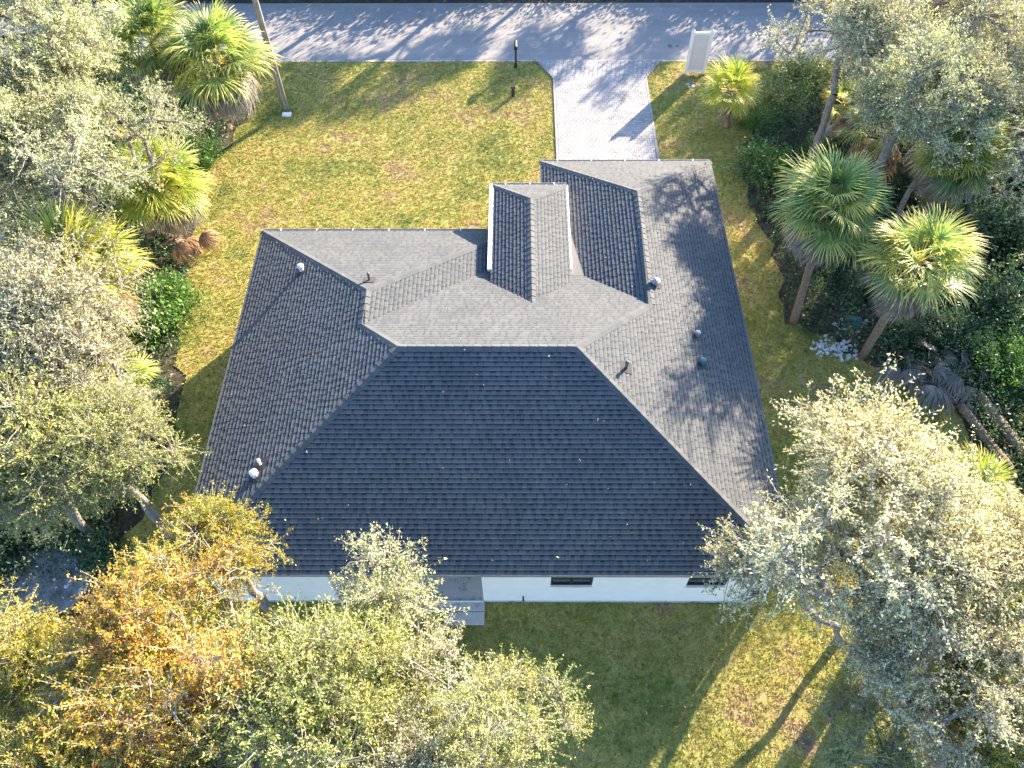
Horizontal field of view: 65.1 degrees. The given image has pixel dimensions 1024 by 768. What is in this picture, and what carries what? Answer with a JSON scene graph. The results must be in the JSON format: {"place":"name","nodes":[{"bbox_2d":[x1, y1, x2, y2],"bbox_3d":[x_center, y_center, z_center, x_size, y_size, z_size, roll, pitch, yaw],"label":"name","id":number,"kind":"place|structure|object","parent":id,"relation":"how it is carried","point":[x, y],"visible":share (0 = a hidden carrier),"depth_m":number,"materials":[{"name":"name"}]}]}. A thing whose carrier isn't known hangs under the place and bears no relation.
{"place":"outdoors","nodes":[
{"label":"outdoors","id":0,"kind":"place"},
{"bbox_2d":[38,58,970,767],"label":"lawn","id":1,"kind":"structure","parent":0,"point":[620,617],"depth_m":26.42,"materials":[{"name":"plant"}]},
{"bbox_2d":[0,574,133,736],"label":"autumn tree","id":2,"kind":"object","parent":1,"relation":"on","point":[18,645],"visible":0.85,"depth_m":14.39,"materials":[{"name":"yellow plant"}]},
{"bbox_2d":[0,372,211,545],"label":"wispy tree","id":3,"kind":"object","parent":1,"relation":"on","point":[92,480],"visible":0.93,"depth_m":18.95,"materials":[{"name":"green plant"}]},
{"bbox_2d":[0,679,220,767],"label":"autumn tree","id":4,"kind":"object","parent":1,"relation":"on","point":[24,753],"visible":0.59,"depth_m":12.76,"materials":[{"name":"yellow plant"}]},
{"bbox_2d":[1,530,280,767],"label":"autumn tree","id":5,"kind":"object","parent":1,"relation":"on","point":[116,611],"visible":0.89,"depth_m":13.69,"materials":[{"name":"yellow plant"}]},
{"bbox_2d":[96,602,283,767],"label":"autumn tree","id":6,"kind":"object","parent":1,"relation":"on","point":[184,760],"visible":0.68,"depth_m":12.91,"materials":[{"name":"orange plant"}]},
{"bbox_2d":[114,480,292,633],"bbox_3d":[-6.126,4.793,18.101,3.176,8.487,3.130,-4,55,-2],"label":"autumn tree","id":7,"kind":"object","parent":1,"relation":"on","point":[208,516],"visible":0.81,"depth_m":16.15,"materials":[{"name":"yellow plant"}]},
{"bbox_2d":[252,0,288,111],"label":"utility pole","id":8,"kind":"object","parent":1,"relation":"on","point":[275,71],"visible":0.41,"depth_m":32.63,"materials":[{"name":"wood"}]},
{"bbox_2d":[158,583,433,767],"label":"oak tree","id":9,"kind":"object","parent":1,"relation":"on","point":[289,706],"visible":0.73,"depth_m":13.17,"materials":[{"name":"green plant"}]},
{"bbox_2d":[232,593,463,767],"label":"oak tree","id":10,"kind":"object","parent":1,"relation":"on","point":[394,672],"visible":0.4,"depth_m":13.69,"materials":[{"name":"green plant"}]},
{"bbox_2d":[322,521,469,696],"bbox_3d":[-2.329,5.712,17.756,2.682,7.976,3.442,-26,59,-17],"label":"oak tree","id":11,"kind":"object","parent":1,"relation":"on","point":[381,592],"visible":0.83,"depth_m":15.45,"materials":[{"name":"green plant"}]},
{"bbox_2d":[326,613,523,767],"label":"oak tree","id":12,"kind":"object","parent":1,"relation":"on","point":[415,752],"visible":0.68,"depth_m":13.50,"materials":[{"name":"green plant"}]},
{"bbox_2d":[173,159,798,624],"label":"house","id":13,"kind":"structure","parent":1,"relation":"on","point":[347,413],"depth_m":21.02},
{"bbox_2d":[231,177,753,561],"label":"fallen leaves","id":14,"kind":"object","parent":13,"relation":"on","point":[545,377],"visible":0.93,"depth_m":20.53,"materials":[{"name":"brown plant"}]},
{"bbox_2d":[548,577,593,587],"bbox_3d":[1.558,4.886,20.581,1.196,1.582,0.145,0,55,0],"label":"window","id":15,"kind":"structure","parent":13,"relation":"in","point":[554,580],"depth_m":21.08,"materials":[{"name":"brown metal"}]},
{"bbox_2d":[683,578,728,588],"bbox_3d":[5.093,4.888,20.564,1.137,1.582,0.145,0,55,0],"label":"window","id":16,"kind":"structure","parent":13,"relation":"in","point":[692,581],"depth_m":21.11,"materials":[{"name":"black glass"}]},
{"bbox_2d":[405,643,601,767],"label":"oak tree","id":17,"kind":"object","parent":1,"relation":"on","point":[464,712],"visible":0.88,"depth_m":13.38,"materials":[{"name":"green plant"}]},
{"bbox_2d":[105,59,954,767],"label":"fallen leaves","id":18,"kind":"object","parent":1,"relation":"on","point":[475,225],"visible":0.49,"depth_m":29.79,"materials":[{"name":"brown plant"}]},
{"bbox_2d":[684,29,714,73],"bbox_3d":[8.202,-14.586,35.173,0.971,2.170,0.160,0,55,0],"label":"privacy panel","id":19,"kind":"object","parent":1,"relation":"on","point":[699,48],"visible":1,"depth_m":35.14,"materials":[{"name":"white plastic"}]},
{"bbox_2d":[698,51,764,128],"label":"cabbage palm","id":20,"kind":"object","parent":1,"relation":"on","point":[726,72],"visible":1,"depth_m":32.36,"materials":[{"name":"green plant"}]},
{"bbox_2d":[687,474,843,642],"bbox_3d":[6.224,4.561,19.449,4.766,6.330,3.130,-15,56,-10],"label":"oak tree","id":21,"kind":"object","parent":1,"relation":"on","point":[727,549],"visible":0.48,"depth_m":17.64,"materials":[{"name":"green plant"}]},
{"bbox_2d":[809,334,857,361],"bbox_3d":[10.907,-1.219,27.112,1.642,0.099,1.030,15,56,10],"label":"rubble heap","id":22,"kind":"object","parent":1,"relation":"on","point":[838,349],"visible":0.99,"depth_m":27.08,"materials":[{"name":"grey stone"}]},
{"bbox_2d":[769,353,954,553],"bbox_3d":[7.840,2.743,19.764,3.954,8.221,5.075,1,55,1],"label":"oak tree","id":23,"kind":"object","parent":1,"relation":"on","point":[854,401],"visible":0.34,"depth_m":17.87,"materials":[{"name":"green plant"}]},
{"bbox_2d":[799,666,940,767],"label":"wispy tree","id":24,"kind":"object","parent":1,"relation":"on","point":[893,755],"visible":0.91,"depth_m":16.11,"materials":[{"name":"green plant"}]},
{"bbox_2d":[726,395,1023,677],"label":"oak tree","id":25,"kind":"object","parent":1,"relation":"on","point":[949,537],"visible":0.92,"depth_m":15.43,"materials":[{"name":"green plant"}]},
{"bbox_2d":[765,477,1023,767],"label":"oak tree","id":26,"kind":"object","parent":1,"relation":"on","point":[895,663],"visible":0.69,"depth_m":15.12,"materials":[{"name":"green plant"}]},
{"bbox_2d":[870,336,989,420],"bbox_3d":[13.948,-0.009,26.282,3.937,1.718,3.543,-18,57,-12],"label":"frond heap","id":27,"kind":"object","parent":1,"relation":"on","point":[941,393],"visible":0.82,"depth_m":25.66,"materials":[{"name":"grey plant"}]},
{"bbox_2d":[886,461,1023,733],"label":"oak tree","id":28,"kind":"object","parent":1,"relation":"on","point":[1012,514],"visible":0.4,"depth_m":16.06,"materials":[{"name":"green plant"}]},
{"bbox_2d":[928,667,999,754],"bbox_3d":[11.697,8.345,20.118,2.476,2.089,2.351,2,55,2],"label":"shrub","id":29,"kind":"object","parent":1,"relation":"on","point":[960,698],"visible":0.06,"depth_m":20.35,"materials":[{"name":"green plant"}]},
{"bbox_2d":[908,651,1023,767],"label":"oak tree","id":30,"kind":"object","parent":1,"relation":"on","point":[1005,759],"visible":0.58,"depth_m":15.10,"materials":[{"name":"green plant"}]},
{"bbox_2d":[919,440,1020,529],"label":"cabbage palm","id":31,"kind":"object","parent":1,"relation":"on","point":[984,462],"visible":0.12,"depth_m":19.35,"materials":[{"name":"green plant"}]},
{"bbox_2d":[933,545,1023,672],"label":"oak tree","id":32,"kind":"object","parent":1,"relation":"on","point":[1011,605],"visible":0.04,"depth_m":17.55,"materials":[{"name":"green plant"}]},
{"bbox_2d":[0,2,1023,60],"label":"road","id":33,"kind":"structure","parent":0,"point":[466,31],"depth_m":38.12,"materials":[{"name":"grey asphalt"}]},
{"bbox_2d":[0,61,1023,767],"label":"ground","id":34,"kind":"structure","parent":0,"point":[130,521],"depth_m":28.06,"materials":[{"name":"brown soil"}]},
{"bbox_2d":[0,273,41,363],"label":"shrub","id":35,"kind":"object","parent":34,"relation":"on","point":[19,332],"visible":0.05,"depth_m":26.54,"materials":[{"name":"green plant"}]},
{"bbox_2d":[0,508,51,626],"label":"shrub","id":36,"kind":"object","parent":34,"relation":"on","point":[13,545],"visible":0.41,"depth_m":22.57,"materials":[{"name":"green plant"}]},
{"bbox_2d":[0,177,76,265],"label":"shrub","id":37,"kind":"object","parent":34,"relation":"on","point":[14,204],"visible":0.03,"depth_m":29.34,"materials":[{"name":"green plant"}]},
{"bbox_2d":[0,557,92,621],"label":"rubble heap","id":38,"kind":"object","parent":34,"relation":"on","point":[49,583],"visible":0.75,"depth_m":22.50,"materials":[{"name":"grey stone"}]},
{"bbox_2d":[0,548,93,617],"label":"pond","id":39,"kind":"structure","parent":34,"relation":"on","point":[61,604],"depth_m":22.50,"materials":[{"name":"grey liquid"}]},
{"bbox_2d":[8,466,119,565],"bbox_3d":[-12.915,3.672,23.500,2.702,2.896,3.192,26,59,17],"label":"shrub","id":40,"kind":"object","parent":34,"relation":"on","point":[74,530],"visible":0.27,"depth_m":22.99,"materials":[{"name":"green plant"}]},
{"bbox_2d":[0,324,131,556],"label":"wispy tree","id":41,"kind":"object","parent":34,"relation":"on","point":[8,414],"visible":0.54,"depth_m":18.99,"materials":[{"name":"green plant"}]},
{"bbox_2d":[23,40,108,89],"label":"shrub","id":42,"kind":"object","parent":34,"relation":"on","point":[88,76],"visible":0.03,"depth_m":35.58,"materials":[{"name":"green plant"}]},
{"bbox_2d":[0,0,150,200],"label":"oak tree","id":43,"kind":"object","parent":34,"relation":"on","point":[78,31],"visible":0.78,"depth_m":24.79,"materials":[{"name":"green plant"}]},
{"bbox_2d":[0,191,159,359],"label":"cabbage palm","id":44,"kind":"object","parent":34,"relation":"on","point":[64,214],"visible":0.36,"depth_m":22.94,"materials":[{"name":"green plant"}]},
{"bbox_2d":[0,66,160,257],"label":"oak tree","id":45,"kind":"object","parent":34,"relation":"on","point":[17,138],"visible":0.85,"depth_m":22.44,"materials":[{"name":"green plant"}]},
{"bbox_2d":[0,201,162,430],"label":"wispy tree","id":46,"kind":"object","parent":34,"relation":"on","point":[34,290],"visible":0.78,"depth_m":21.02,"materials":[{"name":"plant"}]},
{"bbox_2d":[0,299,162,459],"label":"wispy tree","id":47,"kind":"object","parent":34,"relation":"on","point":[102,352],"visible":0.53,"depth_m":20.36,"materials":[{"name":"plant"}]},
{"bbox_2d":[53,521,126,608],"bbox_3d":[-12.075,5.147,22.775,1.687,0.075,2.804,0,55,0],"label":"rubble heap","id":48,"kind":"object","parent":34,"relation":"on","point":[67,585],"visible":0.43,"depth_m":22.52,"materials":[{"name":"grey stone"}]},
{"bbox_2d":[65,514,132,575],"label":"shrub","id":49,"kind":"object","parent":34,"relation":"on","point":[84,548],"visible":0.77,"depth_m":22.70,"materials":[{"name":"green plant"}]},
{"bbox_2d":[62,183,150,231],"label":"shrub","id":50,"kind":"object","parent":34,"relation":"on","point":[107,203],"visible":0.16,"depth_m":30.31,"materials":[{"name":"green plant"}]},
{"bbox_2d":[0,42,213,280],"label":"oak tree","id":51,"kind":"object","parent":34,"relation":"on","point":[73,92],"visible":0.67,"depth_m":23.89,"materials":[{"name":"green plant"}]},
{"bbox_2d":[67,334,162,439],"bbox_3d":[-11.204,0.440,23.591,2.427,4.282,3.114,-31,61,-20],"label":"palmetto","id":52,"kind":"object","parent":34,"relation":"on","point":[143,368],"visible":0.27,"depth_m":22.90,"materials":[{"name":"green plant"}]},
{"bbox_2d":[0,59,258,599],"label":"ground cover","id":53,"kind":"object","parent":34,"relation":"on","point":[129,332],"visible":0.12,"depth_m":26.99,"materials":[{"name":"green plant"}]},
{"bbox_2d":[96,75,162,135],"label":"shrub","id":54,"kind":"object","parent":34,"relation":"on","point":[143,108],"visible":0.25,"depth_m":33.86,"materials":[{"name":"green plant"}]},
{"bbox_2d":[104,224,162,287],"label":"shrub","id":55,"kind":"object","parent":34,"relation":"on","point":[140,242],"visible":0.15,"depth_m":29.48,"materials":[{"name":"green plant"}]},
{"bbox_2d":[122,365,178,400],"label":"shrub","id":56,"kind":"object","parent":34,"relation":"on","point":[156,383],"visible":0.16,"depth_m":26.08,"materials":[{"name":"green plant"}]},
{"bbox_2d":[89,265,213,352],"bbox_3d":[-12.570,-2.250,27.520,4.310,3.909,3.648,-2,55,-1],"label":"shrub","id":57,"kind":"object","parent":34,"relation":"on","point":[158,321],"visible":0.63,"depth_m":27.23,"materials":[{"name":"green plant"}]},
{"bbox_2d":[98,0,208,127],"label":"cabbage palm","id":58,"kind":"object","parent":34,"relation":"on","point":[151,27],"visible":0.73,"depth_m":28.68,"materials":[{"name":"green plant"}]},
{"bbox_2d":[91,122,216,240],"bbox_3d":[-11.879,-6.090,27.329,4.094,5.757,4.229,0,55,0],"label":"cabbage palm","id":59,"kind":"object","parent":34,"relation":"on","point":[160,216],"visible":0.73,"depth_m":26.14,"materials":[{"name":"green plant"}]},
{"bbox_2d":[137,261,202,329],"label":"shrub","id":60,"kind":"object","parent":34,"relation":"on","point":[166,280],"visible":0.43,"depth_m":28.02,"materials":[{"name":"green plant"}]},
{"bbox_2d":[143,220,223,266],"bbox_3d":[-12.280,-5.323,30.043,2.862,1.474,2.148,33,61,21],"label":"frond heap","id":61,"kind":"object","parent":34,"relation":"on","point":[198,246],"visible":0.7,"depth_m":29.57,"materials":[{"name":"brown plant"}]},
{"bbox_2d":[173,112,229,175],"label":"shrub","id":62,"kind":"object","parent":34,"relation":"on","point":[204,151],"visible":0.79,"depth_m":32.32,"materials":[{"name":"green plant"}]},
{"bbox_2d":[187,112,233,139],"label":"shrub","id":63,"kind":"object","parent":34,"relation":"on","point":[209,123],"visible":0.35,"depth_m":33.81,"materials":[{"name":"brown plant"}]},
{"bbox_2d":[149,0,282,127],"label":"cabbage palm","id":64,"kind":"object","parent":34,"relation":"on","point":[222,89],"visible":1,"depth_m":28.70,"materials":[{"name":"green plant"}]},
{"bbox_2d":[21,60,880,61],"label":"road edge strip","id":65,"kind":"object","parent":34,"relation":"on","point":[444,60],"visible":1,"depth_m":36.68,"materials":[{"name":"concrete"}]},
{"bbox_2d":[712,130,798,190],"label":"shrub","id":66,"kind":"object","parent":34,"relation":"on","point":[760,156],"visible":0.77,"depth_m":31.81,"materials":[{"name":"green plant"}]},
{"bbox_2d":[732,97,786,134],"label":"shrub","id":67,"kind":"object","parent":34,"relation":"on","point":[754,118],"visible":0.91,"depth_m":33.55,"materials":[{"name":"green plant"}]},
{"bbox_2d":[756,66,819,123],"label":"shrub","id":68,"kind":"object","parent":34,"relation":"on","point":[774,96],"visible":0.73,"depth_m":34.06,"materials":[{"name":"green plant"}]},
{"bbox_2d":[756,38,849,105],"bbox_3d":[12.717,-13.121,35.009,4.310,3.909,3.648,-28,59,-18],"label":"shrub","id":69,"kind":"object","parent":34,"relation":"on","point":[811,74],"visible":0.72,"depth_m":34.59,"materials":[{"name":"green plant"}]},
{"bbox_2d":[788,128,846,170],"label":"shrub","id":70,"kind":"object","parent":34,"relation":"on","point":[810,144],"visible":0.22,"depth_m":32.11,"materials":[{"name":"green plant"}]},
{"bbox_2d":[767,140,899,325],"bbox_3d":[9.809,-4.662,25.700,3.906,6.569,4.409,0,55,0],"label":"cabbage palm","id":71,"kind":"object","parent":34,"relation":"on","point":[819,232],"visible":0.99,"depth_m":24.00,"materials":[{"name":"green plant"}]},
{"bbox_2d":[753,0,922,164],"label":"oak tree","id":72,"kind":"object","parent":34,"relation":"on","point":[864,9],"visible":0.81,"depth_m":26.81,"materials":[{"name":"green plant"}]},
{"bbox_2d":[828,12,876,84],"bbox_3d":[12.745,-12.401,29.378,2.598,3.760,1.156,0,55,0],"label":"oak bough","id":73,"kind":"object","parent":72,"relation":"attached to","point":[847,58],"visible":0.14,"depth_m":29.59,"materials":[{"name":"green plant"}]},
{"bbox_2d":[821,76,866,147],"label":"cabbage palm","id":74,"kind":"object","parent":34,"relation":"on","point":[839,121],"visible":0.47,"depth_m":30.72,"materials":[{"name":"green plant"}]},
{"bbox_2d":[823,257,878,303],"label":"shrub","id":75,"kind":"object","parent":34,"relation":"on","point":[845,277],"visible":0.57,"depth_m":28.39,"materials":[{"name":"green plant"}]},
{"bbox_2d":[847,315,861,326],"bbox_3d":[11.744,-2.189,27.539,0.367,0.367,0.360,-29,33,-19],"label":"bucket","id":76,"kind":"object","parent":34,"relation":"on","point":[857,323],"visible":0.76,"depth_m":27.41,"materials":[{"name":"teal plastic"}]},
{"bbox_2d":[812,34,914,145],"bbox_3d":[13.494,-11.131,31.257,2.730,5.445,0.737,-11,56,-7],"label":"shrub","id":77,"kind":"object","parent":34,"relation":"on","point":[828,131],"visible":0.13,"depth_m":32.15,"materials":[{"name":"green plant"}]},
{"bbox_2d":[834,127,901,187],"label":"shrub","id":78,"kind":"object","parent":34,"relation":"on","point":[854,150],"visible":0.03,"depth_m":31.89,"materials":[{"name":"green plant"}]},
{"bbox_2d":[829,91,918,184],"bbox_3d":[13.435,-8.927,29.988,3.199,4.354,3.130,0,55,0],"label":"shrub","id":79,"kind":"object","parent":34,"relation":"on","point":[871,146],"visible":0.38,"depth_m":29.59,"materials":[{"name":"green plant"}]},
{"bbox_2d":[732,58,1023,673],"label":"ground cover","id":80,"kind":"object","parent":34,"relation":"on","point":[847,316],"visible":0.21,"depth_m":28.10,"materials":[{"name":"green plant"}]},
{"bbox_2d":[863,309,939,355],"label":"shrub","id":81,"kind":"object","parent":34,"relation":"on","point":[913,328],"visible":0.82,"depth_m":27.01,"materials":[{"name":"green plant"}]},
{"bbox_2d":[874,146,936,211],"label":"shrub","id":82,"kind":"object","parent":34,"relation":"on","point":[899,191],"visible":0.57,"depth_m":31.00,"materials":[{"name":"green plant"}]},
{"bbox_2d":[793,0,1023,179],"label":"oak tree","id":83,"kind":"object","parent":34,"relation":"on","point":[979,9],"visible":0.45,"depth_m":26.04,"materials":[{"name":"green plant"}]},
{"bbox_2d":[851,203,991,360],"bbox_3d":[11.766,-2.669,24.254,3.827,6.599,3.813,0,55,0],"label":"cabbage palm","id":84,"kind":"object","parent":34,"relation":"on","point":[894,279],"visible":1,"depth_m":22.71,"materials":[{"name":"green plant"}]},
{"bbox_2d":[843,0,1021,213],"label":"oak tree","id":85,"kind":"object","parent":34,"relation":"on","point":[879,98],"visible":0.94,"depth_m":24.38,"materials":[{"name":"green plant"}]},
{"bbox_2d":[881,293,995,372],"bbox_3d":[14.413,-1.625,27.330,4.192,3.387,3.540,-9,55,-6],"label":"shrub","id":86,"kind":"object","parent":34,"relation":"on","point":[957,327],"visible":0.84,"depth_m":26.77,"materials":[{"name":"green plant"}]},
{"bbox_2d":[887,17,1023,227],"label":"oak tree","id":87,"kind":"object","parent":34,"relation":"on","point":[996,88],"visible":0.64,"depth_m":24.78,"materials":[{"name":"green plant"}]},
{"bbox_2d":[903,188,1013,263],"bbox_3d":[16.264,-5.991,29.996,3.783,4.054,4.469,22,58,15],"label":"shrub","id":88,"kind":"object","parent":34,"relation":"on","point":[954,206],"visible":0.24,"depth_m":29.27,"materials":[{"name":"green plant"}]},
{"bbox_2d":[903,106,1018,222],"bbox_3d":[15.151,-7.140,27.778,3.730,5.919,3.930,0,55,0],"label":"cabbage palm","id":89,"kind":"object","parent":34,"relation":"on","point":[935,187],"visible":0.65,"depth_m":26.53,"materials":[{"name":"green plant"}]},
{"bbox_2d":[910,0,1023,92],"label":"oak tree","id":90,"kind":"object","parent":34,"relation":"on","point":[970,3],"visible":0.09,"depth_m":29.53,"materials":[{"name":"green plant"}]},
{"bbox_2d":[930,146,1016,202],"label":"shrub","id":91,"kind":"object","parent":34,"relation":"on","point":[999,180],"visible":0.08,"depth_m":31.01,"materials":[{"name":"green plant"}]},
{"bbox_2d":[935,647,1022,737],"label":"shrub","id":92,"kind":"object","parent":34,"relation":"on","point":[975,664],"visible":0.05,"depth_m":20.60,"materials":[{"name":"green plant"}]},
{"bbox_2d":[938,53,1023,219],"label":"oak tree","id":93,"kind":"object","parent":34,"relation":"on","point":[1016,132],"visible":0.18,"depth_m":25.77,"materials":[{"name":"green plant"}]},
{"bbox_2d":[939,248,1023,341],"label":"shrub","id":94,"kind":"object","parent":34,"relation":"on","point":[1009,287],"visible":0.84,"depth_m":27.36,"materials":[{"name":"green plant"}]},
{"bbox_2d":[956,403,1023,484],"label":"fallen log","id":95,"kind":"object","parent":34,"relation":"on","point":[964,409],"visible":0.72,"depth_m":24.87,"materials":[{"name":"brown wood"}]},
{"bbox_2d":[957,176,1023,269],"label":"shrub","id":96,"kind":"object","parent":34,"relation":"on","point":[1010,212],"visible":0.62,"depth_m":29.34,"materials":[{"name":"green plant"}]},
{"bbox_2d":[959,318,1023,408],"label":"shrub","id":97,"kind":"object","parent":34,"relation":"on","point":[1014,361],"visible":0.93,"depth_m":25.97,"materials":[{"name":"green plant"}]},
{"bbox_2d":[975,392,1023,463],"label":"fallen log","id":98,"kind":"object","parent":34,"relation":"on","point":[1008,436],"visible":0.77,"depth_m":24.95,"materials":[{"name":"brown wood"}]},
{"bbox_2d":[976,217,1023,330],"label":"shrub","id":99,"kind":"object","parent":34,"relation":"on","point":[1020,261],"visible":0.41,"depth_m":28.69,"materials":[{"name":"green plant"}]},
{"bbox_2d":[1000,123,1023,198],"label":"shrub","id":100,"kind":"object","parent":34,"relation":"on","point":[1015,188],"visible":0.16,"depth_m":31.32,"materials":[{"name":"green plant"}]},
{"bbox_2d":[1006,461,1023,505],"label":"shrub","id":101,"kind":"object","parent":34,"relation":"on","point":[1021,485],"visible":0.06,"depth_m":23.56,"materials":[{"name":"green plant"}]},
{"bbox_2d":[1008,432,1023,489],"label":"shrub","id":102,"kind":"object","parent":34,"relation":"on","point":[1021,461],"visible":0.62,"depth_m":24.04,"materials":[{"name":"green plant"}]},
{"bbox_2d":[30,0,1019,3],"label":"roadside verge","id":103,"kind":"structure","parent":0,"point":[498,1],"depth_m":39.54,"materials":[{"name":"green plant"}]},
{"bbox_2d":[535,60,660,159],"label":"driveway","id":104,"kind":"structure","parent":0,"point":[602,109],"depth_m":34.53,"materials":[{"name":"concrete pavers"}]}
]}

